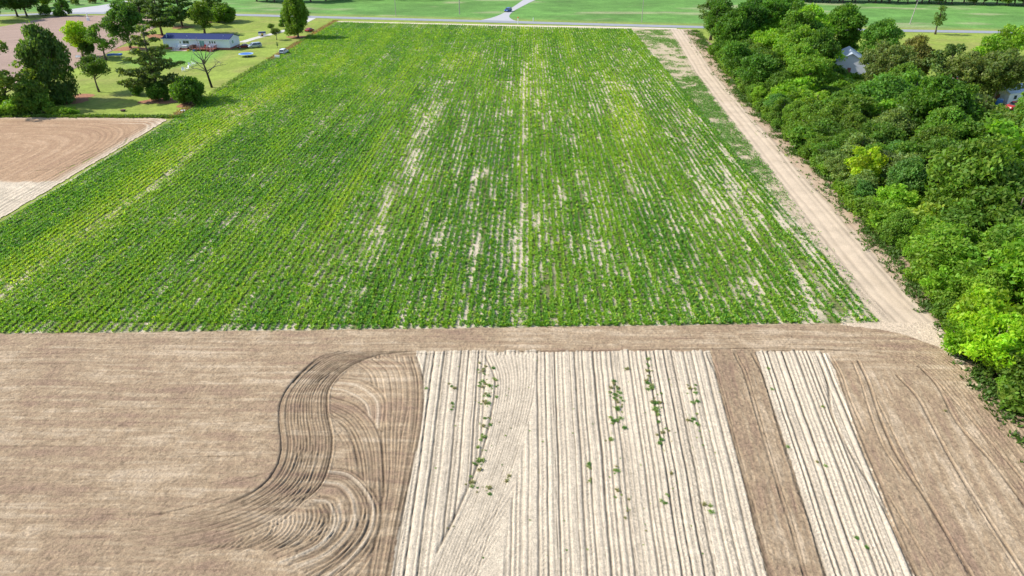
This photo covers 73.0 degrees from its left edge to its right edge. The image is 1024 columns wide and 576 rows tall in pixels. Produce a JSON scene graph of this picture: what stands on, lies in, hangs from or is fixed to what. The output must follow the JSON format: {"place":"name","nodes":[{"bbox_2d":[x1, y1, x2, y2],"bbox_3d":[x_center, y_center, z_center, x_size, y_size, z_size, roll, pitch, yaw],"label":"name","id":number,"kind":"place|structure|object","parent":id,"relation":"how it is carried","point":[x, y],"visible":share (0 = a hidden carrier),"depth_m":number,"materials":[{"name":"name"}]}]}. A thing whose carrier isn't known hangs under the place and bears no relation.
{"place":"outdoors","nodes":[
{"label":"outdoors","id":0,"kind":"place"},
{"bbox_2d":[0,15,155,87],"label":"soil field","id":1,"kind":"structure","parent":0,"point":[11,35],"depth_m":276.61,"materials":[{"name":"brown soil"}]},
{"bbox_2d":[0,117,165,218],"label":"soil field","id":2,"kind":"structure","parent":0,"point":[36,153],"depth_m":147.71,"materials":[{"name":"brown soil"}]},
{"bbox_2d":[0,21,890,333],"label":"crop field soil","id":3,"kind":"structure","parent":0,"point":[864,297],"depth_m":112.20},
{"bbox_2d":[0,21,877,332],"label":"crop plants","id":4,"kind":"object","parent":3,"relation":"on","point":[268,141],"visible":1,"depth_m":118.46,"materials":[{"name":"green plant"}]},
{"bbox_2d":[0,12,1010,32],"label":"road","id":5,"kind":"structure","parent":0,"point":[683,26],"depth_m":310.45,"materials":[{"name":"grey asphalt"}]},
{"bbox_2d":[0,322,1023,575],"bbox_3d":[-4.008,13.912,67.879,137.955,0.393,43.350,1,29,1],"label":"bare soil field","id":6,"kind":"structure","parent":0,"point":[142,454],"depth_m":64.73,"materials":[{"name":"brown soil"}]},
{"bbox_2d":[0,0,1023,387],"bbox_3d":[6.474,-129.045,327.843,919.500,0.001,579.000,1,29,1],"label":"grassland","id":7,"kind":"structure","parent":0,"point":[110,96],"depth_m":316.51,"materials":[{"name":"green plant"}]},
{"bbox_2d":[0,40,37,94],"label":"leafy tree","id":8,"kind":"object","parent":7,"relation":"on","point":[6,81],"visible":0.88,"depth_m":170.74,"materials":[{"name":"green plant"}]},
{"bbox_2d":[10,93,44,114],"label":"shrub","id":9,"kind":"object","parent":7,"relation":"on","point":[24,102],"visible":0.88,"depth_m":169.06,"materials":[{"name":"green plant"}]},
{"bbox_2d":[9,78,49,108],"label":"leafy tree","id":10,"kind":"object","parent":7,"relation":"on","point":[36,89],"visible":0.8,"depth_m":169.72,"materials":[{"name":"green plant"}]},
{"bbox_2d":[13,21,80,104],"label":"leafy tree","id":11,"kind":"object","parent":7,"relation":"on","point":[39,49],"visible":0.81,"depth_m":175.49,"materials":[{"name":"green plant"}]},
{"bbox_2d":[74,54,111,91],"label":"tree","id":12,"kind":"object","parent":7,"relation":"on","point":[92,65],"visible":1,"depth_m":187.67,"materials":[{"name":"green plant"}]},
{"bbox_2d":[81,22,119,59],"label":"leafy tree","id":13,"kind":"object","parent":7,"relation":"on","point":[92,34],"visible":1,"depth_m":227.94,"materials":[{"name":"green plant"}]},
{"bbox_2d":[115,24,185,88],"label":"pine tree","id":14,"kind":"object","parent":7,"relation":"on","point":[152,68],"visible":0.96,"depth_m":179.67,"materials":[{"name":"green plant"}]},
{"bbox_2d":[138,0,177,34],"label":"pine tree","id":15,"kind":"object","parent":7,"relation":"on","point":[160,20],"visible":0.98,"depth_m":271.84,"materials":[{"name":"green plant"}]},
{"bbox_2d":[145,81,170,100],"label":"round bush","id":16,"kind":"object","parent":7,"relation":"on","point":[156,90],"visible":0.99,"depth_m":181.50,"materials":[{"name":"green plant"}]},
{"bbox_2d":[158,0,192,25],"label":"pine tree","id":17,"kind":"object","parent":7,"relation":"on","point":[180,13],"visible":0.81,"depth_m":293.11,"materials":[{"name":"green plant"}]},
{"bbox_2d":[168,74,205,105],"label":"round bush","id":18,"kind":"object","parent":7,"relation":"on","point":[184,89],"visible":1,"depth_m":177.08,"materials":[{"name":"green plant"}]},
{"bbox_2d":[161,33,239,49],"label":"mobile home","id":19,"kind":"object","parent":7,"relation":"on","point":[221,41],"visible":0.92,"depth_m":249.03,"materials":[{"name":"metal"}]},
{"bbox_2d":[187,0,214,32],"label":"leafy tree","id":20,"kind":"object","parent":7,"relation":"on","point":[201,14],"visible":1,"depth_m":275.21,"materials":[{"name":"green plant"}]},
{"bbox_2d":[211,2,235,22],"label":"round bush","id":21,"kind":"object","parent":7,"relation":"on","point":[225,12],"visible":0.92,"depth_m":304.70,"materials":[{"name":"green plant"}]},
{"bbox_2d":[280,0,310,37],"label":"leafy tree","id":22,"kind":"object","parent":7,"relation":"on","point":[297,21],"visible":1,"depth_m":266.73,"materials":[{"name":"green plant"}]},
{"bbox_2d":[0,20,1023,462],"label":"field weeds","id":23,"kind":"object","parent":7,"relation":"on","point":[990,386],"visible":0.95,"depth_m":147.34,"materials":[{"name":"green plant"}]},
{"bbox_2d":[703,0,733,36],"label":"leafy tree","id":24,"kind":"object","parent":7,"relation":"on","point":[720,8],"visible":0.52,"depth_m":238.94,"materials":[{"name":"green plant"}]},
{"bbox_2d":[711,6,756,52],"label":"leafy tree","id":25,"kind":"object","parent":7,"relation":"on","point":[738,20],"visible":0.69,"depth_m":222.81,"materials":[{"name":"green plant"}]},
{"bbox_2d":[720,40,754,80],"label":"leafy tree","id":26,"kind":"object","parent":7,"relation":"on","point":[735,51],"visible":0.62,"depth_m":197.65,"materials":[{"name":"green plant"}]},
{"bbox_2d":[737,0,769,39],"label":"leafy tree","id":27,"kind":"object","parent":7,"relation":"on","point":[757,15],"visible":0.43,"depth_m":224.70,"materials":[{"name":"green plant"}]},
{"bbox_2d":[734,52,784,82],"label":"leafy tree","id":28,"kind":"object","parent":7,"relation":"on","point":[756,64],"visible":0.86,"depth_m":182.93,"materials":[{"name":"green plant"}]},
{"bbox_2d":[753,31,785,58],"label":"leafy tree","id":29,"kind":"object","parent":7,"relation":"on","point":[770,38],"visible":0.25,"depth_m":207.18,"materials":[{"name":"green plant"}]},
{"bbox_2d":[769,96,790,117],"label":"leafy tree","id":30,"kind":"object","parent":7,"relation":"on","point":[780,104],"visible":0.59,"depth_m":161.09,"materials":[{"name":"green plant"}]},
{"bbox_2d":[765,69,796,99],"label":"leafy tree","id":31,"kind":"object","parent":7,"relation":"on","point":[772,81],"visible":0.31,"depth_m":176.70,"materials":[{"name":"green plant"}]},
{"bbox_2d":[781,99,805,122],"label":"leafy tree","id":32,"kind":"object","parent":7,"relation":"on","point":[795,105],"visible":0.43,"depth_m":156.88,"materials":[{"name":"green plant"}]},
{"bbox_2d":[771,24,819,59],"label":"leafy tree","id":33,"kind":"object","parent":7,"relation":"on","point":[796,36],"visible":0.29,"depth_m":194.56,"materials":[{"name":"green plant"}]},
{"bbox_2d":[775,75,819,97],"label":"leafy tree","id":34,"kind":"object","parent":7,"relation":"on","point":[801,81],"visible":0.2,"depth_m":172.02,"materials":[{"name":"green plant"}]},
{"bbox_2d":[784,124,813,147],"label":"shrub","id":35,"kind":"object","parent":7,"relation":"on","point":[796,134],"visible":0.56,"depth_m":145.33,"materials":[{"name":"green plant"}]},
{"bbox_2d":[782,42,822,81],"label":"leafy tree","id":36,"kind":"object","parent":7,"relation":"on","point":[803,49],"visible":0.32,"depth_m":187.88,"materials":[{"name":"green plant"}]},
{"bbox_2d":[785,105,819,127],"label":"leafy tree","id":37,"kind":"object","parent":7,"relation":"on","point":[793,120],"visible":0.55,"depth_m":152.05,"materials":[{"name":"green plant"}]},
{"bbox_2d":[781,55,838,89],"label":"leafy tree","id":38,"kind":"object","parent":7,"relation":"on","point":[818,67],"visible":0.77,"depth_m":174.95,"materials":[{"name":"green plant"}]},
{"bbox_2d":[792,88,828,104],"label":"leafy tree","id":39,"kind":"object","parent":7,"relation":"on","point":[811,98],"visible":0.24,"depth_m":160.76,"materials":[{"name":"green plant"}]},
{"bbox_2d":[786,3,835,33],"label":"leafy tree","id":40,"kind":"object","parent":7,"relation":"on","point":[821,16],"visible":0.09,"depth_m":214.62,"materials":[{"name":"green plant"}]},
{"bbox_2d":[796,108,838,126],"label":"leafy tree","id":41,"kind":"object","parent":7,"relation":"on","point":[817,118],"visible":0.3,"depth_m":146.37,"materials":[{"name":"green plant"}]},
{"bbox_2d":[801,27,841,75],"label":"leafy tree","id":42,"kind":"object","parent":7,"relation":"on","point":[828,45],"visible":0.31,"depth_m":190.27,"materials":[{"name":"green plant"}]},
{"bbox_2d":[802,117,844,142],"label":"leafy tree","id":43,"kind":"object","parent":7,"relation":"on","point":[824,129],"visible":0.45,"depth_m":140.94,"materials":[{"name":"green plant"}]},
{"bbox_2d":[809,140,843,156],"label":"leafy tree","id":44,"kind":"object","parent":7,"relation":"on","point":[832,145],"visible":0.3,"depth_m":134.24,"materials":[{"name":"green plant"}]},
{"bbox_2d":[823,154,852,178],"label":"leafy tree","id":45,"kind":"object","parent":7,"relation":"on","point":[837,167],"visible":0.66,"depth_m":126.78,"materials":[{"name":"green plant"}]},
{"bbox_2d":[830,179,856,198],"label":"shrub","id":46,"kind":"object","parent":7,"relation":"on","point":[838,186],"visible":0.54,"depth_m":120.25,"materials":[{"name":"green plant"}]},
{"bbox_2d":[828,2,868,50],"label":"leafy tree","id":47,"kind":"object","parent":7,"relation":"on","point":[849,21],"visible":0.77,"depth_m":231.92,"materials":[{"name":"green plant"}]},
{"bbox_2d":[822,93,878,122],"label":"leafy tree","id":48,"kind":"object","parent":7,"relation":"on","point":[856,102],"visible":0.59,"depth_m":146.81,"materials":[{"name":"green plant"}]},
{"bbox_2d":[836,46,867,73],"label":"cottage","id":49,"kind":"structure","parent":7,"relation":"on","point":[851,63],"depth_m":210.69,"materials":[{"name":"white"}]},
{"bbox_2d":[838,111,869,131],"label":"leafy tree","id":50,"kind":"object","parent":7,"relation":"on","point":[856,120],"visible":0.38,"depth_m":141.41,"materials":[{"name":"green plant"}]},
{"bbox_2d":[840,169,878,196],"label":"leafy tree","id":51,"kind":"object","parent":7,"relation":"on","point":[869,176],"visible":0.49,"depth_m":118.42,"materials":[{"name":"green plant"}]},
{"bbox_2d":[841,191,877,216],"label":"shrub","id":52,"kind":"object","parent":7,"relation":"on","point":[850,201],"visible":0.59,"depth_m":114.59,"materials":[{"name":"green plant"}]},
{"bbox_2d":[851,179,876,197],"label":"leafy tree","id":53,"kind":"object","parent":7,"relation":"on","point":[864,188],"visible":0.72,"depth_m":116.30,"materials":[{"name":"green plant"}]},
{"bbox_2d":[843,145,891,184],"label":"leafy tree","id":54,"kind":"object","parent":7,"relation":"on","point":[863,160],"visible":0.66,"depth_m":121.45,"materials":[{"name":"green plant"}]},
{"bbox_2d":[864,97,899,116],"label":"leafy tree","id":55,"kind":"object","parent":7,"relation":"on","point":[879,107],"visible":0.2,"depth_m":147.00,"materials":[{"name":"green plant"}]},
{"bbox_2d":[860,120,909,146],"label":"leafy tree","id":56,"kind":"object","parent":7,"relation":"on","point":[884,133],"visible":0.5,"depth_m":132.57,"materials":[{"name":"green plant"}]},
{"bbox_2d":[863,197,906,228],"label":"leafy tree","id":57,"kind":"object","parent":7,"relation":"on","point":[876,215],"visible":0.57,"depth_m":107.10,"materials":[{"name":"green plant"}]},
{"bbox_2d":[876,220,903,244],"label":"shrub","id":58,"kind":"object","parent":7,"relation":"on","point":[881,228],"visible":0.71,"depth_m":104.23,"materials":[{"name":"green plant"}]},
{"bbox_2d":[870,107,917,139],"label":"leafy tree","id":59,"kind":"object","parent":7,"relation":"on","point":[900,119],"visible":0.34,"depth_m":137.03,"materials":[{"name":"green plant"}]},
{"bbox_2d":[871,183,922,210],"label":"leafy tree","id":60,"kind":"object","parent":7,"relation":"on","point":[897,192],"visible":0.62,"depth_m":109.32,"materials":[{"name":"green plant"}]},
{"bbox_2d":[879,208,918,243],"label":"leafy tree","id":61,"kind":"object","parent":7,"relation":"on","point":[902,221],"visible":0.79,"depth_m":102.75,"materials":[{"name":"green plant"}]},
{"bbox_2d":[878,150,925,185],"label":"leafy tree","id":62,"kind":"object","parent":7,"relation":"on","point":[895,158],"visible":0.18,"depth_m":120.93,"materials":[{"name":"green plant"}]},
{"bbox_2d":[889,62,926,76],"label":"leafy tree","id":63,"kind":"object","parent":7,"relation":"on","point":[902,67],"visible":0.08,"depth_m":170.29,"materials":[{"name":"green plant"}]},
{"bbox_2d":[885,156,932,200],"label":"leafy tree","id":64,"kind":"object","parent":7,"relation":"on","point":[913,171],"visible":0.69,"depth_m":115.10,"materials":[{"name":"green plant"}]},
{"bbox_2d":[902,33,935,75],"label":"leafy tree","id":65,"kind":"object","parent":7,"relation":"on","point":[922,48],"visible":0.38,"depth_m":187.13,"materials":[{"name":"green plant"}]},
{"bbox_2d":[901,200,944,226],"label":"shrub","id":66,"kind":"object","parent":7,"relation":"on","point":[928,208],"visible":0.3,"depth_m":103.79,"materials":[{"name":"green plant"}]},
{"bbox_2d":[892,134,958,184],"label":"leafy tree","id":67,"kind":"object","parent":7,"relation":"on","point":[933,146],"visible":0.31,"depth_m":120.14,"materials":[{"name":"green plant"}]},
{"bbox_2d":[902,256,950,282],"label":"shrub","id":68,"kind":"object","parent":7,"relation":"on","point":[920,268],"visible":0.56,"depth_m":93.89,"materials":[{"name":"green plant"}]},
{"bbox_2d":[909,123,960,150],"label":"leafy tree","id":69,"kind":"object","parent":7,"relation":"on","point":[928,133],"visible":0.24,"depth_m":126.87,"materials":[{"name":"green plant"}]},
{"bbox_2d":[908,215,971,256],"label":"leafy tree","id":70,"kind":"object","parent":7,"relation":"on","point":[928,219],"visible":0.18,"depth_m":98.61,"materials":[{"name":"green plant"}]},
{"bbox_2d":[896,73,985,130],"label":"leafy tree","id":71,"kind":"object","parent":7,"relation":"on","point":[933,92],"visible":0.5,"depth_m":137.42,"materials":[{"name":"green plant"}]},
{"bbox_2d":[922,283,961,304],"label":"shrub","id":72,"kind":"object","parent":7,"relation":"on","point":[935,295],"visible":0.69,"depth_m":87.42,"materials":[{"name":"green plant"}]},
{"bbox_2d":[919,264,965,294],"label":"leafy tree","id":73,"kind":"object","parent":7,"relation":"on","point":[948,281],"visible":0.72,"depth_m":88.45,"materials":[{"name":"green plant"}]},
{"bbox_2d":[920,43,967,79],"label":"leafy tree","id":74,"kind":"object","parent":7,"relation":"on","point":[952,50],"visible":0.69,"depth_m":184.24,"materials":[{"name":"green plant"}]},
{"bbox_2d":[928,297,959,318],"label":"shrub","id":75,"kind":"object","parent":7,"relation":"on","point":[944,307],"visible":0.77,"depth_m":85.86,"materials":[{"name":"green plant"}]},
{"bbox_2d":[912,105,978,140],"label":"leafy tree","id":76,"kind":"object","parent":7,"relation":"on","point":[959,120],"visible":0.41,"depth_m":130.54,"materials":[{"name":"green plant"}]},
{"bbox_2d":[939,318,977,356],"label":"leafy tree","id":77,"kind":"object","parent":7,"relation":"on","point":[953,339],"visible":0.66,"depth_m":77.57,"materials":[{"name":"green plant"}]},
{"bbox_2d":[933,197,990,236],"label":"leafy tree","id":78,"kind":"object","parent":7,"relation":"on","point":[961,214],"visible":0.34,"depth_m":98.72,"materials":[{"name":"green plant"}]},
{"bbox_2d":[916,133,1023,225],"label":"leafy tree","id":79,"kind":"object","parent":7,"relation":"on","point":[989,160],"visible":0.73,"depth_m":102.37,"materials":[{"name":"green plant"}]},
{"bbox_2d":[943,50,1007,92],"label":"leafy tree","id":80,"kind":"object","parent":7,"relation":"on","point":[968,65],"visible":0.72,"depth_m":177.82,"materials":[{"name":"green plant"}]},
{"bbox_2d":[941,241,1015,297],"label":"leafy tree","id":81,"kind":"object","parent":7,"relation":"on","point":[966,267],"visible":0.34,"depth_m":87.57,"materials":[{"name":"green plant"}]},
{"bbox_2d":[946,282,1023,329],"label":"leafy tree","id":82,"kind":"object","parent":7,"relation":"on","point":[977,298],"visible":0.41,"depth_m":78.66,"materials":[{"name":"green plant"}]},
{"bbox_2d":[958,267,1013,314],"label":"leafy tree","id":83,"kind":"object","parent":7,"relation":"on","point":[992,277],"visible":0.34,"depth_m":83.79,"materials":[{"name":"green plant"}]},
{"bbox_2d":[962,118,1014,141],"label":"leafy tree","id":84,"kind":"object","parent":7,"relation":"on","point":[980,130],"visible":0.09,"depth_m":128.30,"materials":[{"name":"green plant"}]},
{"bbox_2d":[970,33,1017,56],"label":"leafy tree","id":85,"kind":"object","parent":7,"relation":"on","point":[993,43],"visible":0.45,"depth_m":212.41,"materials":[{"name":"green plant"}]},
{"bbox_2d":[966,47,1023,98],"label":"leafy tree","id":86,"kind":"object","parent":7,"relation":"on","point":[1012,71],"visible":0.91,"depth_m":173.83,"materials":[{"name":"green plant"}]},
{"bbox_2d":[969,116,1023,161],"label":"leafy tree","id":87,"kind":"object","parent":7,"relation":"on","point":[1016,144],"visible":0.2,"depth_m":117.70,"materials":[{"name":"green plant"}]},
{"bbox_2d":[983,217,1023,287],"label":"leafy tree","id":88,"kind":"object","parent":7,"relation":"on","point":[1011,232],"visible":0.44,"depth_m":88.72,"materials":[{"name":"green plant"}]},
{"bbox_2d":[991,237,1023,305],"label":"leafy tree","id":89,"kind":"object","parent":7,"relation":"on","point":[1015,265],"visible":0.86,"depth_m":83.83,"materials":[{"name":"green plant"}]},
{"bbox_2d":[369,22,676,28],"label":"sandy verge","id":90,"kind":"structure","parent":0,"point":[538,26],"depth_m":297.17,"materials":[{"name":"beige sand"}]},
{"bbox_2d":[636,28,958,322],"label":"dirt track","id":91,"kind":"structure","parent":0,"point":[876,281],"depth_m":124.50,"materials":[{"name":"beige soil"}]},
{"bbox_2d":[988,83,1023,104],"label":"house","id":92,"kind":"structure","parent":0,"point":[1008,96],"depth_m":179.99,"materials":[{"name":"white paint"}]},
{"label":"ground","id":93,"kind":"structure","parent":0,"visible":0},
{"bbox_2d":[59,20,87,56],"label":"leafy tree","id":94,"kind":"object","parent":93,"relation":"on","point":[74,30],"visible":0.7,"depth_m":229.84,"materials":[{"name":"green plant"}]},
{"bbox_2d":[98,0,144,47],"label":"leafy tree","id":95,"kind":"object","parent":93,"relation":"on","point":[127,17],"visible":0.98,"depth_m":245.32,"materials":[{"name":"green plant"}]},
{"bbox_2d":[752,0,791,24],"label":"leafy tree","id":96,"kind":"object","parent":93,"relation":"on","point":[771,6],"visible":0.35,"depth_m":227.56,"materials":[{"name":"green plant"}]},
{"bbox_2d":[775,2,815,35],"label":"leafy tree","id":97,"kind":"object","parent":93,"relation":"on","point":[795,18],"visible":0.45,"depth_m":209.90,"materials":[{"name":"green plant"}]},
{"bbox_2d":[841,131,880,163],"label":"leafy tree","id":98,"kind":"object","parent":93,"relation":"on","point":[857,138],"visible":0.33,"depth_m":130.12,"materials":[{"name":"green plant"}]},
{"bbox_2d":[858,17,905,53],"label":"leafy tree","id":99,"kind":"object","parent":93,"relation":"on","point":[887,30],"visible":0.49,"depth_m":221.41,"materials":[{"name":"green plant"}]},
{"bbox_2d":[852,72,912,104],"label":"leafy tree","id":100,"kind":"object","parent":93,"relation":"on","point":[889,85],"visible":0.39,"depth_m":151.74,"materials":[{"name":"green plant"}]},
{"bbox_2d":[859,39,922,81],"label":"leafy tree","id":101,"kind":"object","parent":93,"relation":"on","point":[888,56],"visible":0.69,"depth_m":178.52,"materials":[{"name":"green plant"}]},
{"bbox_2d":[910,221,1001,271],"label":"leafy tree","id":102,"kind":"object","parent":93,"relation":"on","point":[941,235],"visible":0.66,"depth_m":92.26,"materials":[{"name":"green plant"}]},
{"bbox_2d":[959,303,1023,374],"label":"leafy tree","id":103,"kind":"object","parent":93,"relation":"on","point":[1008,337],"visible":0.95,"depth_m":72.98,"materials":[{"name":"green plant"}]},
{"bbox_2d":[964,177,1023,232],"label":"leafy tree","id":104,"kind":"object","parent":93,"relation":"on","point":[1002,213],"visible":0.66,"depth_m":98.68,"materials":[{"name":"green plant"}]},
{"bbox_2d":[995,346,1023,387],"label":"leafy tree","id":105,"kind":"object","parent":93,"relation":"on","point":[1018,370],"visible":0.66,"depth_m":70.81,"materials":[{"name":"green plant"}]},
{"bbox_2d":[997,377,1023,415],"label":"shrub","id":106,"kind":"object","parent":93,"relation":"on","point":[1015,395],"visible":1,"depth_m":69.24,"materials":[{"name":"green plant"}]},
{"bbox_2d":[998,23,1023,52],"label":"leafy tree","id":107,"kind":"object","parent":93,"relation":"on","point":[1015,36],"visible":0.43,"depth_m":229.70,"materials":[{"name":"green plant"}]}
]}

